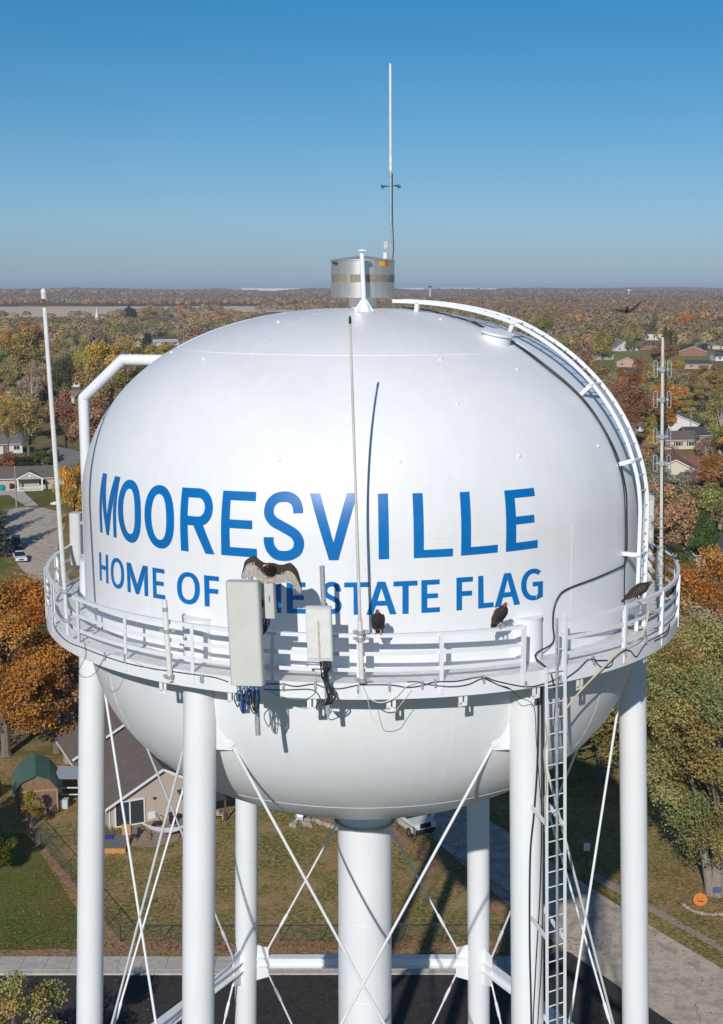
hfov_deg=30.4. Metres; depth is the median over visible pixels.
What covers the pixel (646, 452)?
tree
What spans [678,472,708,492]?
house
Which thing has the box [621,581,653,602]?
vulture
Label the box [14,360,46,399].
tree
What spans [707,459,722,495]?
tree
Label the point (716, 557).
tree
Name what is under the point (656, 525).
tree
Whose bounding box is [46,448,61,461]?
shrub
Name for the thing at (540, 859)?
cable
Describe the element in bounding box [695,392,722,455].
tree
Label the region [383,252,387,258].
gps antenna
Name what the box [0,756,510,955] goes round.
lawn
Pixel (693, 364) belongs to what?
house
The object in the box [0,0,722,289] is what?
sky
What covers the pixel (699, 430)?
house
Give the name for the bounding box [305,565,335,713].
panel antenna
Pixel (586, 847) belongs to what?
street sign
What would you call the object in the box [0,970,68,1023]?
tree
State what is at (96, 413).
tree
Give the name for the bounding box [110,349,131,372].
tree
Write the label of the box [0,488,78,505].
lawn
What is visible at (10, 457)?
shrub
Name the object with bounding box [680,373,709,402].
tree
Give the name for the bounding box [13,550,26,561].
white sedan
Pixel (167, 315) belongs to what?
tree
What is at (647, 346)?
house
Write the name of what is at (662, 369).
dipole antenna
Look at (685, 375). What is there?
tree
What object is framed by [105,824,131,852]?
wooden deck
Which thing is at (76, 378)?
tree
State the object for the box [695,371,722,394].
tree
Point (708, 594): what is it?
tree
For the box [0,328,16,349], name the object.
tree
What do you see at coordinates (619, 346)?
house
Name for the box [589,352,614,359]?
house
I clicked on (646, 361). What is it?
tree
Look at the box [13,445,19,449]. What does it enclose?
window
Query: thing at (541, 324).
tree
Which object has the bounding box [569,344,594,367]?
tree
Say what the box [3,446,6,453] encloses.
door
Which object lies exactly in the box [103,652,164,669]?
cable
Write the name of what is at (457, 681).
cable
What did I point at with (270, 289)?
warehouse
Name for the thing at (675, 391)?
tree
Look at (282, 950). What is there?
soil strip
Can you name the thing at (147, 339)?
tree
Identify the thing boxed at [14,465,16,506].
utility pole
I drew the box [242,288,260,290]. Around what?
warehouse
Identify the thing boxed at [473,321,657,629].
cable
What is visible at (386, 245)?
mast antenna
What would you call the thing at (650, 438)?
tree
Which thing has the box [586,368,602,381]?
tree
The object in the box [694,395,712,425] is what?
spruce
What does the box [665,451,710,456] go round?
lawn
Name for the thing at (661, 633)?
cable
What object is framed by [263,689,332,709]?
cable
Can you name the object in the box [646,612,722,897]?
tree
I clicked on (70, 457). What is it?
road
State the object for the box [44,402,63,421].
tree
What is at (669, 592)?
vulture
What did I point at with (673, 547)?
vulture
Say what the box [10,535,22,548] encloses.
dark car
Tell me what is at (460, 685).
cable
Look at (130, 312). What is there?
tree
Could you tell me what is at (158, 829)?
hammock
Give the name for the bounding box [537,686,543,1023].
cable
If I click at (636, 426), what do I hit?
tree
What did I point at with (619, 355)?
field
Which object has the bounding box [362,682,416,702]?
cable
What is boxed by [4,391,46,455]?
tree
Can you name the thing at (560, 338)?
tree
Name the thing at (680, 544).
tree
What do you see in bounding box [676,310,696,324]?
tree
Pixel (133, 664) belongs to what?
cable
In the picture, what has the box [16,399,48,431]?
tree
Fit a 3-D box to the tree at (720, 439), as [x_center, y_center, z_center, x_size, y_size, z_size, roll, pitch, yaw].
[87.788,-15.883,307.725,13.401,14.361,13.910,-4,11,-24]
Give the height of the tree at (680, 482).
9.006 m
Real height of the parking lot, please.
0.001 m
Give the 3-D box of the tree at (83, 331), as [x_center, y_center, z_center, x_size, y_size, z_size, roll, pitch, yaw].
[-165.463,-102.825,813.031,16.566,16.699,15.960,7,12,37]
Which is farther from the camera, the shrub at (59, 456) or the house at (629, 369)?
the house at (629, 369)
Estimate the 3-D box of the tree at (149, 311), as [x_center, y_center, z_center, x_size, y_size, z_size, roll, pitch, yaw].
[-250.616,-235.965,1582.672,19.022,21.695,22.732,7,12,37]
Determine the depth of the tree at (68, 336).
764.68 m
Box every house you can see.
[0,434,23,453]
[0,465,76,490]
[36,682,107,724]
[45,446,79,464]
[47,390,80,403]
[56,702,226,828]
[59,378,80,386]
[150,337,165,338]
[153,339,178,345]
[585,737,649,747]
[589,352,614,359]
[612,338,638,350]
[612,368,633,376]
[617,357,636,366]
[634,416,648,431]
[640,343,655,349]
[644,331,661,339]
[645,430,699,448]
[656,412,701,430]
[664,453,698,475]
[677,346,706,355]
[677,426,715,442]
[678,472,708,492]
[681,535,722,570]
[684,360,712,368]
[684,456,701,472]
[694,342,722,348]
[709,353,722,360]
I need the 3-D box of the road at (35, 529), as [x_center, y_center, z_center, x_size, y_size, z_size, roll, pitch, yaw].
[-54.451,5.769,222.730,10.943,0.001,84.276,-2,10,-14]
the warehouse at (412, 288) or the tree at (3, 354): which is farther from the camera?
the warehouse at (412, 288)
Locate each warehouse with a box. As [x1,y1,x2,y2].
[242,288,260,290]
[261,288,301,290]
[398,288,423,289]
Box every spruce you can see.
[0,508,14,557]
[648,308,657,330]
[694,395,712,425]
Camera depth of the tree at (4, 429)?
331.01 m
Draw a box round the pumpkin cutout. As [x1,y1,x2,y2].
[693,891,707,905]
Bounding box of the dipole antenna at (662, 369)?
[653,337,671,616]
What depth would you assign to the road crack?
85.64 m
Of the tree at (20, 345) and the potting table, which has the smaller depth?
the potting table
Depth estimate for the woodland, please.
1926.59 m
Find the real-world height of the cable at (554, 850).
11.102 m
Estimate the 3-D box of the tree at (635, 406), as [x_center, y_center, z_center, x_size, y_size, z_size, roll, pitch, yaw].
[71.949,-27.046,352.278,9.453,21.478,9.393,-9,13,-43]
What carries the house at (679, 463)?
on the ground at (38, 742)
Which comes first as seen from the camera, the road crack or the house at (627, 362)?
the road crack
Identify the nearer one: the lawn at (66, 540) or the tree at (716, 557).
the tree at (716, 557)
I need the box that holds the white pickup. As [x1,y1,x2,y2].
[397,814,435,837]
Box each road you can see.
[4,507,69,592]
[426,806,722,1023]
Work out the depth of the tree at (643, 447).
306.49 m
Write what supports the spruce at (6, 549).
on the lawn
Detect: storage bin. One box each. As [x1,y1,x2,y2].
[58,798,61,809]
[61,797,68,808]
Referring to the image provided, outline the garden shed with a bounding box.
[12,754,59,815]
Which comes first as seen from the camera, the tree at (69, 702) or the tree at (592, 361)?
the tree at (69, 702)
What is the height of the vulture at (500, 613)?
0.737 m
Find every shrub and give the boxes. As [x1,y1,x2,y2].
[0,451,20,466]
[0,835,18,866]
[14,456,35,465]
[20,790,43,827]
[31,450,52,465]
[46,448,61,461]
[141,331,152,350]
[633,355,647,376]
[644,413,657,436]
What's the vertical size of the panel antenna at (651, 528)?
3.125 m
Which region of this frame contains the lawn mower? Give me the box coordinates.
[151,813,162,825]
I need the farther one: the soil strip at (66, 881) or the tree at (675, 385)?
the tree at (675, 385)
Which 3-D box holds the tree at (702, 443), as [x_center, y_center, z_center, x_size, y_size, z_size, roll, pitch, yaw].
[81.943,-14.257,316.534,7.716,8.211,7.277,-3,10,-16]
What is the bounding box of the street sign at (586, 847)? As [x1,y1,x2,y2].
[584,843,589,868]
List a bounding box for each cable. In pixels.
[53,623,227,681]
[78,639,102,677]
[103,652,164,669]
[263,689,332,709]
[266,683,357,688]
[271,679,316,699]
[359,676,559,687]
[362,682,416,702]
[367,690,411,721]
[402,307,627,691]
[407,678,509,688]
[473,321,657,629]
[486,679,542,816]
[529,698,538,1023]
[533,686,541,1023]
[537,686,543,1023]
[553,707,555,1023]
[567,610,660,707]
[567,659,607,677]
[595,642,646,667]
[648,623,669,640]
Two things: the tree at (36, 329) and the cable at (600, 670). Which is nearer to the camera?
the cable at (600, 670)
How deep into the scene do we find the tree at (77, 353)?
515.83 m
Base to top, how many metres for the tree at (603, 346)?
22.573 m
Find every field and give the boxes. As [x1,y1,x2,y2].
[0,306,302,317]
[602,351,714,361]
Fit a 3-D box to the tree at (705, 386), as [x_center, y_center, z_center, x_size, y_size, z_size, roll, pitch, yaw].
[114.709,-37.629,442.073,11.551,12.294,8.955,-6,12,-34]
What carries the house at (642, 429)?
on the ground at (38, 742)
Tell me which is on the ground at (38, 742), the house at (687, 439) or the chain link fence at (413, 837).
the house at (687, 439)
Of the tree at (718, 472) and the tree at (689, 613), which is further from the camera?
the tree at (718, 472)
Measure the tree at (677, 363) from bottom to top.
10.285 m
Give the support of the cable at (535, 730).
attached to the water tower
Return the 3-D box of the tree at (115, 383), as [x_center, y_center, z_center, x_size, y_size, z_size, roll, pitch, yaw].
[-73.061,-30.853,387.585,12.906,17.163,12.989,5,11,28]
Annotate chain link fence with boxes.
[31,815,120,939]
[35,826,112,847]
[120,923,510,941]
[396,818,509,908]
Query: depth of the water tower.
30.80 m
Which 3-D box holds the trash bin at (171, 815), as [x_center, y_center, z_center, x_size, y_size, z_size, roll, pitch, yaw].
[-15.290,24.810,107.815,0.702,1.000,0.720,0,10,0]
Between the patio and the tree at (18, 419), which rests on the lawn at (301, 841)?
the patio
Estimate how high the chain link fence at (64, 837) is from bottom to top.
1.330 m
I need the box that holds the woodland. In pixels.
[0,286,722,528]
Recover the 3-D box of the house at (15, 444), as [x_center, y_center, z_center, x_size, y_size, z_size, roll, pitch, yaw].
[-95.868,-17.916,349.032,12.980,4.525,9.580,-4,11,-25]
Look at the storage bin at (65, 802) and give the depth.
110.93 m
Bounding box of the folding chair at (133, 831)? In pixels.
[130,827,137,838]
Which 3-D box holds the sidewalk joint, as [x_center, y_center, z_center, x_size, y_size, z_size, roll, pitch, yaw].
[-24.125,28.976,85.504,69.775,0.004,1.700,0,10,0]
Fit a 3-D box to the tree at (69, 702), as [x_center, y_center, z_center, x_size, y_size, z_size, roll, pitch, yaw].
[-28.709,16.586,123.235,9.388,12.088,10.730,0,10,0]
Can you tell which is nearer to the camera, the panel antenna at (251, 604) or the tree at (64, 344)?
the panel antenna at (251, 604)
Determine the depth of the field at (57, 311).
2486.20 m
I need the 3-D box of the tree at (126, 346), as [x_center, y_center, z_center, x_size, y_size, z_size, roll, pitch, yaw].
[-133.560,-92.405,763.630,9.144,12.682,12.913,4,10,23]
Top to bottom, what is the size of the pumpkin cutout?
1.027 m
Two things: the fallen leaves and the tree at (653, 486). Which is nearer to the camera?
the fallen leaves
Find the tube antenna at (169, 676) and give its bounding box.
[160,599,174,681]
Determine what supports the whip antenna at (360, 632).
attached to the water tower
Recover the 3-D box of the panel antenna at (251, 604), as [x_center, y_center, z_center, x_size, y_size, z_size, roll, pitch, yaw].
[-2.239,3.021,27.631,0.917,3.440,0.696,0,9,12]
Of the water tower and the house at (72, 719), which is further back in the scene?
the house at (72, 719)
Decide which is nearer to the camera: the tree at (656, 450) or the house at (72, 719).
the house at (72, 719)
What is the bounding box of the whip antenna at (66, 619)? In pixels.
[41,288,74,634]
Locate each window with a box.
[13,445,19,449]
[674,442,682,445]
[687,441,695,445]
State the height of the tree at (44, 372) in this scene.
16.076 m
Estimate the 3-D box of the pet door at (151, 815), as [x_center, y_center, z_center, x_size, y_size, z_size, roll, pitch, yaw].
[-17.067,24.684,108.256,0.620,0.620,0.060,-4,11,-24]
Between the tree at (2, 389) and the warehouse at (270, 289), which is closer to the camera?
the tree at (2, 389)
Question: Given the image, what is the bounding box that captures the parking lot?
[0,950,672,1023]
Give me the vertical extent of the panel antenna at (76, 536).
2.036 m
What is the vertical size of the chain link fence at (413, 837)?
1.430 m
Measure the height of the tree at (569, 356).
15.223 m
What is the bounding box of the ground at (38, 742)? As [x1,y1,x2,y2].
[0,294,722,964]
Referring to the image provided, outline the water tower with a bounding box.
[44,249,680,1023]
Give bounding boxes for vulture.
[241,556,301,592]
[371,609,384,634]
[491,602,508,627]
[614,302,640,313]
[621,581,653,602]
[658,585,676,601]
[665,541,685,556]
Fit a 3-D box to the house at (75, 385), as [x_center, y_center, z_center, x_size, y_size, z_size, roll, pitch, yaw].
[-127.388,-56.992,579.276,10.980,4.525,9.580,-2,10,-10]
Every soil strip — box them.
[0,949,112,955]
[24,830,121,942]
[111,941,506,953]
[392,828,507,914]
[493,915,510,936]
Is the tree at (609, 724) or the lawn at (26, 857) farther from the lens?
the tree at (609, 724)
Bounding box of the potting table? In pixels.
[216,809,223,820]
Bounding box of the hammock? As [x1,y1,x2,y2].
[140,823,182,839]
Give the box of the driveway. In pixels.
[0,490,37,505]
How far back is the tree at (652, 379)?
484.88 m
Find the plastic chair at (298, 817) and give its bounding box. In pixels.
[295,814,302,821]
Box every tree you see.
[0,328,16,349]
[0,345,10,363]
[0,354,29,405]
[0,382,8,399]
[0,391,25,452]
[0,398,6,412]
[0,572,77,757]
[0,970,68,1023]
[1,327,58,367]
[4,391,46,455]
[11,626,78,753]
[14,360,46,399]
[16,319,42,348]
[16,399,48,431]
[20,382,47,405]
[28,360,53,393]
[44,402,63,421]
[45,386,78,447]
[50,338,77,360]
[50,346,75,359]
[51,355,75,395]
[52,460,81,525]
[60,331,85,346]
[67,396,110,443]
[72,357,116,392]
[73,333,91,381]
[74,358,119,422]
[77,330,99,341]
[81,340,135,377]
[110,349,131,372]
[111,378,119,388]
[112,370,131,388]
[121,340,135,353]
[123,306,137,317]
[131,344,160,368]
[141,305,157,320]
[154,342,172,354]
[156,310,177,320]
[163,341,175,351]
[532,311,554,332]
[541,334,567,351]
[563,351,588,362]
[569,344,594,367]
[579,675,654,780]
[581,365,617,380]
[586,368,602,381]
[588,358,596,365]
[591,327,612,367]
[595,626,722,771]
[598,376,621,397]
[601,362,619,375]
[601,371,620,382]
[609,371,633,400]
[613,369,647,382]
[617,369,652,425]
[623,318,642,356]
[628,417,647,435]
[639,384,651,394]
[640,440,651,451]
[641,359,652,373]
[641,363,658,385]
[641,450,651,455]
[641,451,667,477]
[642,395,660,429]
[642,430,659,454]
[642,475,659,498]
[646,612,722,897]
[647,359,680,388]
[647,441,678,458]
[647,468,691,494]
[650,341,680,362]
[650,381,688,401]
[650,383,679,426]
[653,543,722,632]
[653,547,697,577]
[654,370,683,384]
[654,483,697,570]
[654,519,659,529]
[659,326,677,356]
[665,527,692,547]
[669,358,686,369]
[670,367,691,380]
[671,380,688,408]
[671,596,722,690]
[675,481,722,529]
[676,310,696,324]
[676,393,698,416]
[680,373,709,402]
[683,466,704,488]
[687,509,720,571]
[692,380,722,408]
[693,434,720,456]
[695,365,716,375]
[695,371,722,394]
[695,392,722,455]
[697,451,722,482]
[705,394,722,417]
[706,546,722,582]
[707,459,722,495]
[711,425,722,452]
[711,468,722,490]
[718,427,722,444]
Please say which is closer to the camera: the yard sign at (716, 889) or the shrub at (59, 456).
the yard sign at (716, 889)
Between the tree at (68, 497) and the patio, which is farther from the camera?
the tree at (68, 497)
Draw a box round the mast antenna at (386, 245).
[380,63,399,261]
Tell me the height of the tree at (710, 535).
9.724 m
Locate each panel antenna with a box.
[69,512,83,567]
[226,575,276,735]
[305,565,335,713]
[642,493,655,578]
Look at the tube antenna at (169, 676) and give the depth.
29.36 m
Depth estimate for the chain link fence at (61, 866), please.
98.89 m
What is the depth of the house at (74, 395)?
495.59 m
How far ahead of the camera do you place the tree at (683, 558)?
183.20 m
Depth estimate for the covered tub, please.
283.49 m
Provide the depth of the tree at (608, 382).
390.66 m
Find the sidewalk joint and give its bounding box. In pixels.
[0,956,505,969]
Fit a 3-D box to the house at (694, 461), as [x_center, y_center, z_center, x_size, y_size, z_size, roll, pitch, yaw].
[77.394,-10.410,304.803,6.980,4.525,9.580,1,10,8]
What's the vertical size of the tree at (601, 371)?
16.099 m
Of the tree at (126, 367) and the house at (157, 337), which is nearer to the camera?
the tree at (126, 367)
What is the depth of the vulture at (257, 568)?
27.38 m
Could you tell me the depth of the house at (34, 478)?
285.37 m
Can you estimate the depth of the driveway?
275.67 m
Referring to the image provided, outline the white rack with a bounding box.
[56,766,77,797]
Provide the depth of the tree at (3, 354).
583.88 m
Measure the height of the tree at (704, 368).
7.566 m
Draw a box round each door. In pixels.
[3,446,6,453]
[114,797,145,827]
[148,811,155,819]
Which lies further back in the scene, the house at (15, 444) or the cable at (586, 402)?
the house at (15, 444)
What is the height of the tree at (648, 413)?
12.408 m
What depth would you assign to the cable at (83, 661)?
31.48 m
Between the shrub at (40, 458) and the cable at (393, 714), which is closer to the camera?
the cable at (393, 714)
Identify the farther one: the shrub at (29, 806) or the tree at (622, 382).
the tree at (622, 382)
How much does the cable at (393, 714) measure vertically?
0.696 m
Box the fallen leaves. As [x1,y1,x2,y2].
[0,732,722,1018]
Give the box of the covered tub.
[0,484,5,490]
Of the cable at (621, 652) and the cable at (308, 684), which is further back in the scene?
the cable at (621, 652)
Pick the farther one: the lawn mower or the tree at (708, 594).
the tree at (708, 594)
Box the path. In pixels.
[593,872,722,951]
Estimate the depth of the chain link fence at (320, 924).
88.33 m
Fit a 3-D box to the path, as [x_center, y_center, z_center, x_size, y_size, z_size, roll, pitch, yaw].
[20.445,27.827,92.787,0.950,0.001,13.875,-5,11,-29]
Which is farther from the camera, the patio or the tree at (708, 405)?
the tree at (708, 405)
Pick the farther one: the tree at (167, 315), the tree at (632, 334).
the tree at (167, 315)
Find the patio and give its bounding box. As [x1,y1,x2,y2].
[129,817,182,846]
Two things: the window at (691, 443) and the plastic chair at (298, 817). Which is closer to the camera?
the plastic chair at (298, 817)
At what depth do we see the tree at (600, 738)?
114.10 m
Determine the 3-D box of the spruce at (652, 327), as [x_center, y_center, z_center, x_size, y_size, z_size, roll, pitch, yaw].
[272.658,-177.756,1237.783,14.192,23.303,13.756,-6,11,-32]
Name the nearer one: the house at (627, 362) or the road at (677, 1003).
the road at (677, 1003)
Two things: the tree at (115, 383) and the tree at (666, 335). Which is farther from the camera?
the tree at (666, 335)
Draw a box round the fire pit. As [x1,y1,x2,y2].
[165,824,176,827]
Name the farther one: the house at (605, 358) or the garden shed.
the house at (605, 358)
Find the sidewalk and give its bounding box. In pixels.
[0,956,510,974]
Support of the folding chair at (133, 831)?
on the patio
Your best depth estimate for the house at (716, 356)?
777.64 m
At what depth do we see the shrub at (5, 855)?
98.20 m
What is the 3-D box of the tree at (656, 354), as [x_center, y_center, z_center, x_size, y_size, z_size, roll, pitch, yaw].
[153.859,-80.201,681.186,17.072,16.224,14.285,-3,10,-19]
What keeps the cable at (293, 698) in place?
attached to the water tower
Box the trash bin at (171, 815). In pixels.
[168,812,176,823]
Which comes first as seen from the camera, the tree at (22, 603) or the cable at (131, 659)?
the cable at (131, 659)
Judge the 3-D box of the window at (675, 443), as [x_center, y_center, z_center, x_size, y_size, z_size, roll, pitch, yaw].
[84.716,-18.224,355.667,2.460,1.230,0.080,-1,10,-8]
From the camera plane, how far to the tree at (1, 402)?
431.82 m
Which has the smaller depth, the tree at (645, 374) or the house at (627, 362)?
the tree at (645, 374)
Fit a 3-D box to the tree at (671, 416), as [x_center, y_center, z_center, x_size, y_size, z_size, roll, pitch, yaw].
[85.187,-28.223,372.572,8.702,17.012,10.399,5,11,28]
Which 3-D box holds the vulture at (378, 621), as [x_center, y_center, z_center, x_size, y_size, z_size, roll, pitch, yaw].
[0.355,2.385,28.350,0.303,0.717,0.430,1,10,6]
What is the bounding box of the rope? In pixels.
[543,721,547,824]
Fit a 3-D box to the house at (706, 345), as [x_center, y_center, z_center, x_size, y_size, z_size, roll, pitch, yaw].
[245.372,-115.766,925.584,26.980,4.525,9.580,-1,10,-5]
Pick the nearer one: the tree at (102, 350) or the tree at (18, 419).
the tree at (18, 419)
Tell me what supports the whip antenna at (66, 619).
attached to the water tower
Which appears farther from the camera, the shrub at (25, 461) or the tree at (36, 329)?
the tree at (36, 329)
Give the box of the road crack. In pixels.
[447,854,721,1020]
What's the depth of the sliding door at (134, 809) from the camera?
107.44 m
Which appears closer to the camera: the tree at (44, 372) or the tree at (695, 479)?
the tree at (695, 479)
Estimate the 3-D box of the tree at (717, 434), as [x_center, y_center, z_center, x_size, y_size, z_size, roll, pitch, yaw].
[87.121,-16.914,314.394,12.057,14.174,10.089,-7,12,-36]
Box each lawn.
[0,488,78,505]
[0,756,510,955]
[0,833,76,949]
[58,523,79,576]
[489,743,722,968]
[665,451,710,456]
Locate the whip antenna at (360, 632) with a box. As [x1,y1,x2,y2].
[349,316,369,682]
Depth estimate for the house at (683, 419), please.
393.99 m
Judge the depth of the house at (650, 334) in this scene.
1075.66 m
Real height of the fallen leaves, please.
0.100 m
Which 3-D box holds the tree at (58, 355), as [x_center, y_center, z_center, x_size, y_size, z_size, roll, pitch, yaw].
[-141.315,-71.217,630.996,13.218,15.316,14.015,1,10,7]
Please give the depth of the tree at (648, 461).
263.79 m
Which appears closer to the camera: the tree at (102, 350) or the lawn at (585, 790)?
the lawn at (585, 790)
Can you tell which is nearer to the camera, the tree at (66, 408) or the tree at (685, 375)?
the tree at (66, 408)
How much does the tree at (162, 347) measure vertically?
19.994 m
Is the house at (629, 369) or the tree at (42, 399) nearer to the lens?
the tree at (42, 399)
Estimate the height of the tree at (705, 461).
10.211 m
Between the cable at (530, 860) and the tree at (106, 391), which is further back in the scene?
the tree at (106, 391)
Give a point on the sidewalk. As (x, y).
(32, 965)
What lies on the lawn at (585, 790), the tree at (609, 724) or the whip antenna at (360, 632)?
the tree at (609, 724)
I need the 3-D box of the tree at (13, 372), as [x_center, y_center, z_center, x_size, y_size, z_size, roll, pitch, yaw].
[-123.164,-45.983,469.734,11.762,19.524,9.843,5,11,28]
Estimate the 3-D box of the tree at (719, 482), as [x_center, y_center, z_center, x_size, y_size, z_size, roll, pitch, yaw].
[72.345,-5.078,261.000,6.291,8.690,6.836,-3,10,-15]
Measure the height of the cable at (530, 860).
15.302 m
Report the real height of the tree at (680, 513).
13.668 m
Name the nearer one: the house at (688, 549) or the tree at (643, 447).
the house at (688, 549)
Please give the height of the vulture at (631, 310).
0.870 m
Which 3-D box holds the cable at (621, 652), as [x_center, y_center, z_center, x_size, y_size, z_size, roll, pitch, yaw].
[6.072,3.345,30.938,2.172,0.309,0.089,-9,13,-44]
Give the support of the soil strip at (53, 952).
on the lawn at (26, 857)
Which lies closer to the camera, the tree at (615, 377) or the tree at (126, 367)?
the tree at (615, 377)
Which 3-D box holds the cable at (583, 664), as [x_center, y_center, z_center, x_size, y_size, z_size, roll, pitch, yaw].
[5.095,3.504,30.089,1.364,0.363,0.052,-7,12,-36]
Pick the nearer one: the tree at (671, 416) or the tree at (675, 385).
the tree at (671, 416)
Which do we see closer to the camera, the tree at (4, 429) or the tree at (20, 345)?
the tree at (4, 429)
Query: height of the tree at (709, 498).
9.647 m
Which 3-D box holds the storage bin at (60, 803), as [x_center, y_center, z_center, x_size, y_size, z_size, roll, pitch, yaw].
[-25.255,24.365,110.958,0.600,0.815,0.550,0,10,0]
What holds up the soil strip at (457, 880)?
on the lawn at (301, 841)
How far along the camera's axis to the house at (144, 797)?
108.73 m
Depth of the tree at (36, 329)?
791.46 m
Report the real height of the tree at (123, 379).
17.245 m
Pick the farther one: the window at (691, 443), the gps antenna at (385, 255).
the window at (691, 443)
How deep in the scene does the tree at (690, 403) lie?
403.86 m
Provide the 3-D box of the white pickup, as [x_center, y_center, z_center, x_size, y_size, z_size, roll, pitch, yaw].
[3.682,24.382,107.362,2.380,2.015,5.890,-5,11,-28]
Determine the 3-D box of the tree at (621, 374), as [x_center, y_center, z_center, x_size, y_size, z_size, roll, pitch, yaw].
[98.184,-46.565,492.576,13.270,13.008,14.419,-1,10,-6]
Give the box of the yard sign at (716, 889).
[713,887,721,892]
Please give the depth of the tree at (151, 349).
612.98 m
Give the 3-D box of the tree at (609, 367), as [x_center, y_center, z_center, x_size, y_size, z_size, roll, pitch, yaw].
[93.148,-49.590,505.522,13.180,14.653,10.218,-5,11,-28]
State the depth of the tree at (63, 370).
451.77 m
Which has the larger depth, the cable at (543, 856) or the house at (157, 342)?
the house at (157, 342)
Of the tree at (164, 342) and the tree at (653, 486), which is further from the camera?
the tree at (164, 342)
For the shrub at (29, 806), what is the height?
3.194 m

